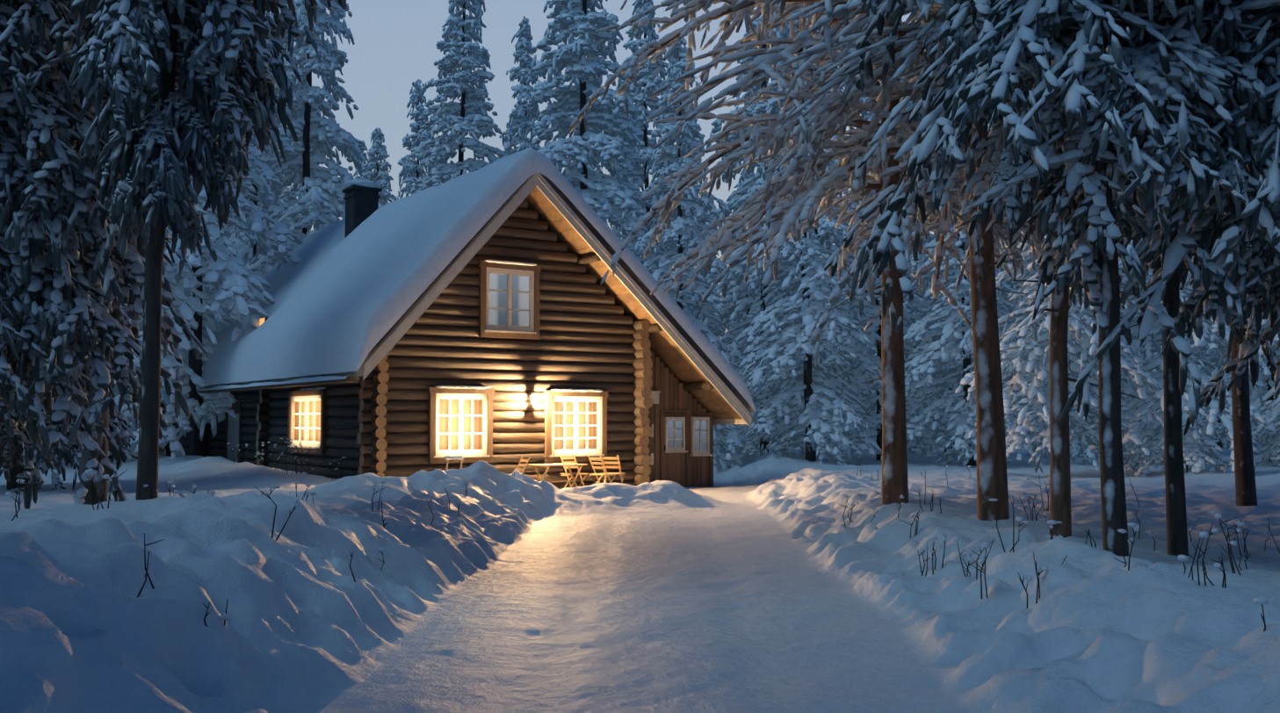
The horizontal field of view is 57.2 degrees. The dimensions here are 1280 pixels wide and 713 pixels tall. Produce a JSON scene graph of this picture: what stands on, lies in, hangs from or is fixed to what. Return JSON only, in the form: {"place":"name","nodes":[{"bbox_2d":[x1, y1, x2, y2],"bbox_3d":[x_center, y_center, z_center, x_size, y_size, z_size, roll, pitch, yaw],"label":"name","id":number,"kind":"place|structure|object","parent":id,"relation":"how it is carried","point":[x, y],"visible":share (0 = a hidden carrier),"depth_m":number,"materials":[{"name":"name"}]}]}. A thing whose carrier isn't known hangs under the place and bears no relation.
{"place":"outdoors","nodes":[
{"label":"outdoors","id":0,"kind":"place"},
{"bbox_2d":[265,0,999,339],"label":"sky","id":1,"kind":"structure","parent":0,"point":[394,47],"materials":[{"name":"blue"}]},
{"bbox_2d":[0,431,1279,712],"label":"snow ground","id":2,"kind":"structure","parent":0,"point":[754,582],"depth_m":9.01,"materials":[{"name":"white snow"}]},
{"bbox_2d":[0,50,187,492],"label":"spruce","id":3,"kind":"object","parent":2,"relation":"on","point":[120,423],"visible":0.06,"depth_m":22.94,"materials":[{"name":"green plant"}]},
{"bbox_2d":[29,390,166,467],"bbox_3d":[-17.327,-6.774,36.044,5.858,21.973,6.753,0,-3,8],"label":"forest spruce","id":4,"kind":"object","parent":2,"relation":"on","point":[129,459],"depth_m":35.30,"materials":[{"name":"white plant"}]},
{"bbox_2d":[0,0,208,508],"bbox_3d":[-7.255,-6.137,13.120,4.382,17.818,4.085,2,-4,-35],"label":"spruce","id":5,"kind":"object","parent":2,"relation":"on","point":[60,320],"visible":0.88,"depth_m":12.45,"materials":[{"name":"green plant"}]},
{"bbox_2d":[126,420,137,443],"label":"forest spruce","id":6,"kind":"object","parent":2,"relation":"on","point":[130,440],"depth_m":65.22,"materials":[{"name":"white plant"}]},
{"bbox_2d":[129,223,220,425],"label":"forest spruce","id":7,"kind":"object","parent":2,"relation":"on","point":[213,288],"depth_m":43.26,"materials":[{"name":"white plant"}]},
{"bbox_2d":[15,0,346,500],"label":"spruce","id":8,"kind":"object","parent":2,"relation":"on","point":[159,152],"visible":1,"depth_m":11.33,"materials":[{"name":"green plant"}]},
{"bbox_2d":[108,0,302,460],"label":"forest spruce","id":9,"kind":"object","parent":2,"relation":"on","point":[242,292],"visible":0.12,"depth_m":32.83,"materials":[{"name":"white plant"}]},
{"bbox_2d":[133,2,317,432],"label":"forest spruce","id":10,"kind":"object","parent":2,"relation":"on","point":[271,209],"visible":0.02,"depth_m":45.47,"materials":[{"name":"white plant"}]},
{"bbox_2d":[224,189,274,259],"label":"forest spruce","id":11,"kind":"object","parent":2,"relation":"on","point":[258,191],"depth_m":51.78,"materials":[{"name":"white plant"}]},
{"bbox_2d":[272,180,294,204],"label":"forest spruce","id":12,"kind":"object","parent":2,"relation":"on","point":[282,201],"depth_m":55.75,"materials":[{"name":"white plant"}]},
{"bbox_2d":[232,0,366,427],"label":"forest spruce","id":13,"kind":"object","parent":2,"relation":"on","point":[320,200],"visible":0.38,"depth_m":39.90,"materials":[{"name":"white plant"}]},
{"bbox_2d":[352,140,368,180],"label":"forest spruce","id":14,"kind":"object","parent":2,"relation":"on","point":[357,177],"depth_m":64.66,"materials":[{"name":"white plant"}]},
{"bbox_2d":[361,127,398,208],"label":"forest spruce","id":15,"kind":"object","parent":2,"relation":"on","point":[382,178],"visible":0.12,"depth_m":51.65,"materials":[{"name":"white plant"}]},
{"bbox_2d":[397,79,434,198],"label":"forest spruce","id":16,"kind":"object","parent":2,"relation":"on","point":[410,177],"visible":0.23,"depth_m":60.46,"materials":[{"name":"white plant"}]},
{"bbox_2d":[158,186,715,489],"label":"cabin logs","id":17,"kind":"object","parent":2,"relation":"on","point":[591,336],"visible":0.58,"depth_m":26.74,"materials":[{"name":"brown wood"}]},
{"bbox_2d":[444,455,463,470],"bbox_3d":[-3.652,2.522,24.365,0.523,0.930,1.624,-2,-4,36],"label":"stool","id":18,"kind":"object","parent":2,"relation":"on","point":[447,459],"visible":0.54,"depth_m":24.15,"materials":[{"name":"brown wood"}]},
{"bbox_2d":[159,173,752,487],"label":"house trim","id":19,"kind":"structure","parent":2,"relation":"on","point":[673,368],"depth_m":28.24,"materials":[{"name":"brown wood"}]},
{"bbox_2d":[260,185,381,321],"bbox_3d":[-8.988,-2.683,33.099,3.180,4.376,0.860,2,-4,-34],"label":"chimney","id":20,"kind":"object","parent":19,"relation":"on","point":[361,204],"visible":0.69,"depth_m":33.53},
{"bbox_2d":[184,146,756,412],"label":"roof snow","id":21,"kind":"structure","parent":19,"relation":"on","point":[342,304],"depth_m":27.45,"materials":[{"name":"white snow"}]},
{"bbox_2d":[259,273,706,450],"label":"window panes","id":22,"kind":"object","parent":19,"relation":"in","point":[499,299],"visible":0.44,"depth_m":26.70,"materials":[{"name":"glass"}]},
{"bbox_2d":[528,391,537,405],"bbox_3d":[-2.430,0.950,26.546,0.140,0.320,0.220,2,-4,-34],"label":"porch lamp","id":23,"kind":"object","parent":19,"relation":"attached to","point":[532,395],"visible":1,"depth_m":26.47,"materials":[{"name":"white glass"}]},
{"bbox_2d":[411,0,508,193],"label":"forest spruce","id":24,"kind":"object","parent":2,"relation":"on","point":[467,113],"visible":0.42,"depth_m":46.74,"materials":[{"name":"white plant"}]},
{"bbox_2d":[498,15,542,155],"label":"forest spruce","id":25,"kind":"object","parent":2,"relation":"on","point":[522,115],"visible":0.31,"depth_m":56.34,"materials":[{"name":"white plant"}]},
{"bbox_2d":[515,456,530,474],"bbox_3d":[-2.675,2.619,25.297,0.500,0.913,0.460,2,-4,-29],"label":"chair","id":26,"kind":"object","parent":2,"relation":"on","point":[524,466],"visible":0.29,"depth_m":25.33,"materials":[{"name":"brown wood"}]},
{"bbox_2d":[528,462,587,487],"bbox_3d":[-1.809,2.751,25.938,1.050,0.739,0.760,2,-4,-34],"label":"garden table","id":27,"kind":"object","parent":2,"relation":"on","point":[548,466],"visible":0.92,"depth_m":25.96,"materials":[{"name":"brown wood"}]},
{"bbox_2d":[559,454,588,488],"bbox_3d":[-1.511,2.697,26.746,0.460,0.913,0.500,3,-4,-44],"label":"chair","id":28,"kind":"object","parent":2,"relation":"on","point":[562,459],"visible":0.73,"depth_m":26.79,"materials":[{"name":"brown wood"}]},
{"bbox_2d":[515,0,665,453],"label":"forest spruce","id":29,"kind":"object","parent":2,"relation":"on","point":[582,149],"visible":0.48,"depth_m":44.75,"materials":[{"name":"white plant"}]},
{"bbox_2d":[586,125,612,228],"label":"forest spruce","id":30,"kind":"object","parent":2,"relation":"on","point":[589,128],"depth_m":62.83,"materials":[{"name":"white plant"}]},
{"bbox_2d":[587,455,616,484],"bbox_3d":[-0.856,2.682,26.462,0.500,0.913,0.460,3,-4,-44],"label":"chair","id":31,"kind":"object","parent":2,"relation":"on","point":[603,467],"visible":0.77,"depth_m":26.38,"materials":[{"name":"brown wood"}]},
{"bbox_2d":[600,455,625,484],"bbox_3d":[-0.628,2.717,27.025,0.460,0.913,0.500,-1,-3,16],"label":"chair","id":32,"kind":"object","parent":2,"relation":"on","point":[620,473],"visible":0.54,"depth_m":26.91,"materials":[{"name":"brown wood"}]},
{"bbox_2d":[5,438,1271,621],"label":"snow caps","id":33,"kind":"object","parent":2,"relation":"on","point":[963,556],"visible":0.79,"depth_m":10.50,"materials":[{"name":"white snow"}]},
{"bbox_2d":[8,439,1279,631],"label":"dry stalks","id":34,"kind":"object","parent":2,"relation":"on","point":[1056,531],"visible":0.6,"depth_m":10.69,"materials":[{"name":"brown plant"}]},
{"bbox_2d":[605,0,706,319],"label":"forest spruce","id":35,"kind":"object","parent":2,"relation":"on","point":[640,99],"visible":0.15,"depth_m":50.34,"materials":[{"name":"white plant"}]},
{"bbox_2d":[634,36,752,472],"bbox_3d":[1.413,-3.185,39.731,4.776,15.773,4.882,2,-4,-33],"label":"forest spruce","id":36,"kind":"object","parent":2,"relation":"on","point":[682,233],"visible":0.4,"depth_m":39.27,"materials":[{"name":"white plant"}]},
{"bbox_2d":[650,83,737,430],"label":"forest spruce","id":37,"kind":"object","parent":2,"relation":"on","point":[695,141],"depth_m":61.85,"materials":[{"name":"white plant"}]},
{"bbox_2d":[724,318,742,333],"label":"forest spruce","id":38,"kind":"object","parent":2,"relation":"on","point":[734,323],"visible":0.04,"depth_m":100.89,"materials":[{"name":"white plant"}]},
{"bbox_2d":[721,167,776,445],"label":"forest spruce","id":39,"kind":"object","parent":2,"relation":"on","point":[737,185],"visible":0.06,"depth_m":70.21,"materials":[{"name":"white plant"}]},
{"bbox_2d":[694,2,856,462],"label":"forest spruce","id":40,"kind":"object","parent":2,"relation":"on","point":[738,305],"visible":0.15,"depth_m":44.02,"materials":[{"name":"white plant"}]},
{"bbox_2d":[723,3,882,466],"bbox_3d":[5.553,-4.766,38.740,5.395,17.948,5.214,-3,-4,41],"label":"forest spruce","id":41,"kind":"object","parent":2,"relation":"on","point":[820,418],"visible":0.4,"depth_m":37.68,"materials":[{"name":"white plant"}]},
{"bbox_2d":[756,1,875,444],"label":"forest spruce","id":42,"kind":"object","parent":2,"relation":"on","point":[834,248],"depth_m":51.73,"materials":[{"name":"white plant"}]},
{"bbox_2d":[568,0,1133,506],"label":"pine","id":43,"kind":"object","parent":2,"relation":"on","point":[893,481],"visible":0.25,"depth_m":17.01,"materials":[{"name":"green plant"}]},
{"bbox_2d":[860,224,876,333],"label":"forest spruce","id":44,"kind":"object","parent":2,"relation":"on","point":[867,312],"depth_m":83.60,"materials":[{"name":"white plant"}]},
{"bbox_2d":[802,17,958,460],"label":"forest spruce","id":45,"kind":"object","parent":2,"relation":"on","point":[869,400],"visible":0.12,"depth_m":41.42,"materials":[{"name":"white plant"}]},
{"bbox_2d":[594,0,1205,521],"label":"pine","id":46,"kind":"object","parent":2,"relation":"on","point":[992,471],"visible":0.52,"depth_m":15.01,"materials":[{"name":"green plant"}]},
{"bbox_2d":[875,233,934,448],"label":"forest spruce","id":47,"kind":"object","parent":2,"relation":"on","point":[907,302],"depth_m":66.03,"materials":[{"name":"white plant"}]},
{"bbox_2d":[866,79,1042,456],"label":"forest spruce","id":48,"kind":"object","parent":2,"relation":"on","point":[916,440],"depth_m":47.14,"materials":[{"name":"white plant"}]},
{"bbox_2d":[874,78,1045,468],"bbox_3d":[10.567,-4.302,37.679,5.985,17.079,4.671,2,-4,-29],"label":"forest spruce","id":49,"kind":"object","parent":2,"relation":"on","point":[943,351],"visible":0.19,"depth_m":36.65,"materials":[{"name":"white plant"}]},
{"bbox_2d":[954,266,1013,423],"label":"forest spruce","id":50,"kind":"object","parent":2,"relation":"on","point":[1004,311],"depth_m":73.21,"materials":[{"name":"white plant"}]},
{"bbox_2d":[764,0,1274,537],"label":"pine","id":51,"kind":"object","parent":2,"relation":"on","point":[826,125],"visible":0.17,"depth_m":13.46,"materials":[{"name":"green plant"}]},
{"bbox_2d":[1004,249,1074,441],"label":"forest spruce","id":52,"kind":"object","parent":2,"relation":"on","point":[1008,420],"depth_m":65.31,"materials":[{"name":"white plant"}]},
{"bbox_2d":[1001,245,1086,453],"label":"forest spruce","id":53,"kind":"object","parent":2,"relation":"on","point":[1044,331],"visible":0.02,"depth_m":46.30,"materials":[{"name":"white plant"}]},
{"bbox_2d":[824,0,1279,556],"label":"spruce","id":54,"kind":"object","parent":2,"relation":"on","point":[982,74],"visible":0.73,"depth_m":10.88,"materials":[{"name":"green plant"}]},
{"bbox_2d":[955,209,1163,473],"bbox_3d":[10.823,-4.039,30.516,5.014,15.834,4.060,2,-3,-26],"label":"forest spruce","id":55,"kind":"object","parent":2,"relation":"on","point":[1030,394],"visible":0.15,"depth_m":29.71,"materials":[{"name":"white plant"}]},
{"bbox_2d":[916,0,1279,556],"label":"pine","id":56,"kind":"object","parent":2,"relation":"on","point":[1175,488],"visible":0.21,"depth_m":11.04,"materials":[{"name":"brown wood"}]},
{"bbox_2d":[1067,235,1209,468],"bbox_3d":[15.470,-4.346,37.315,4.522,17.026,4.981,1,-3,-14],"label":"forest spruce","id":57,"kind":"object","parent":2,"relation":"on","point":[1085,453],"depth_m":36.83,"materials":[{"name":"white plant"}]},
{"bbox_2d":[1034,0,1279,435],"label":"spruce","id":58,"kind":"object","parent":2,"relation":"on","point":[1223,264],"visible":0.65,"depth_m":11.32,"materials":[{"name":"green plant"}]},
{"bbox_2d":[1068,14,1270,506],"bbox_3d":[9.820,-6.621,19.349,5.235,19.805,5.652,0,-3,-1],"label":"tree","id":59,"kind":"object","parent":2,"relation":"on","point":[1245,482],"visible":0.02,"depth_m":19.02,"materials":[{"name":"brown plant"}]},
{"bbox_2d":[1086,221,1273,477],"bbox_3d":[14.147,-3.694,31.059,4.519,14.930,4.555,-2,-4,39],"label":"forest spruce","id":60,"kind":"object","parent":2,"relation":"on","point":[1201,451],"visible":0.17,"depth_m":30.14,"materials":[{"name":"white plant"}]},
{"bbox_2d":[1154,284,1230,446],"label":"forest spruce","id":61,"kind":"object","parent":2,"relation":"on","point":[1205,423],"visible":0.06,"depth_m":45.60,"materials":[{"name":"white plant"}]},
{"bbox_2d":[1192,285,1231,448],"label":"forest spruce","id":62,"kind":"object","parent":2,"relation":"on","point":[1221,443],"visible":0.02,"depth_m":58.59,"materials":[{"name":"white plant"}]},
{"bbox_2d":[1200,245,1279,462],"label":"forest spruce","id":63,"kind":"object","parent":2,"relation":"on","point":[1269,385],"visible":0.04,"depth_m":40.91,"materials":[{"name":"white plant"}]},
{"bbox_2d":[1247,268,1279,467],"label":"forest spruce","id":64,"kind":"object","parent":2,"relation":"on","point":[1270,415],"visible":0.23,"depth_m":37.19,"materials":[{"name":"white plant"}]}
]}

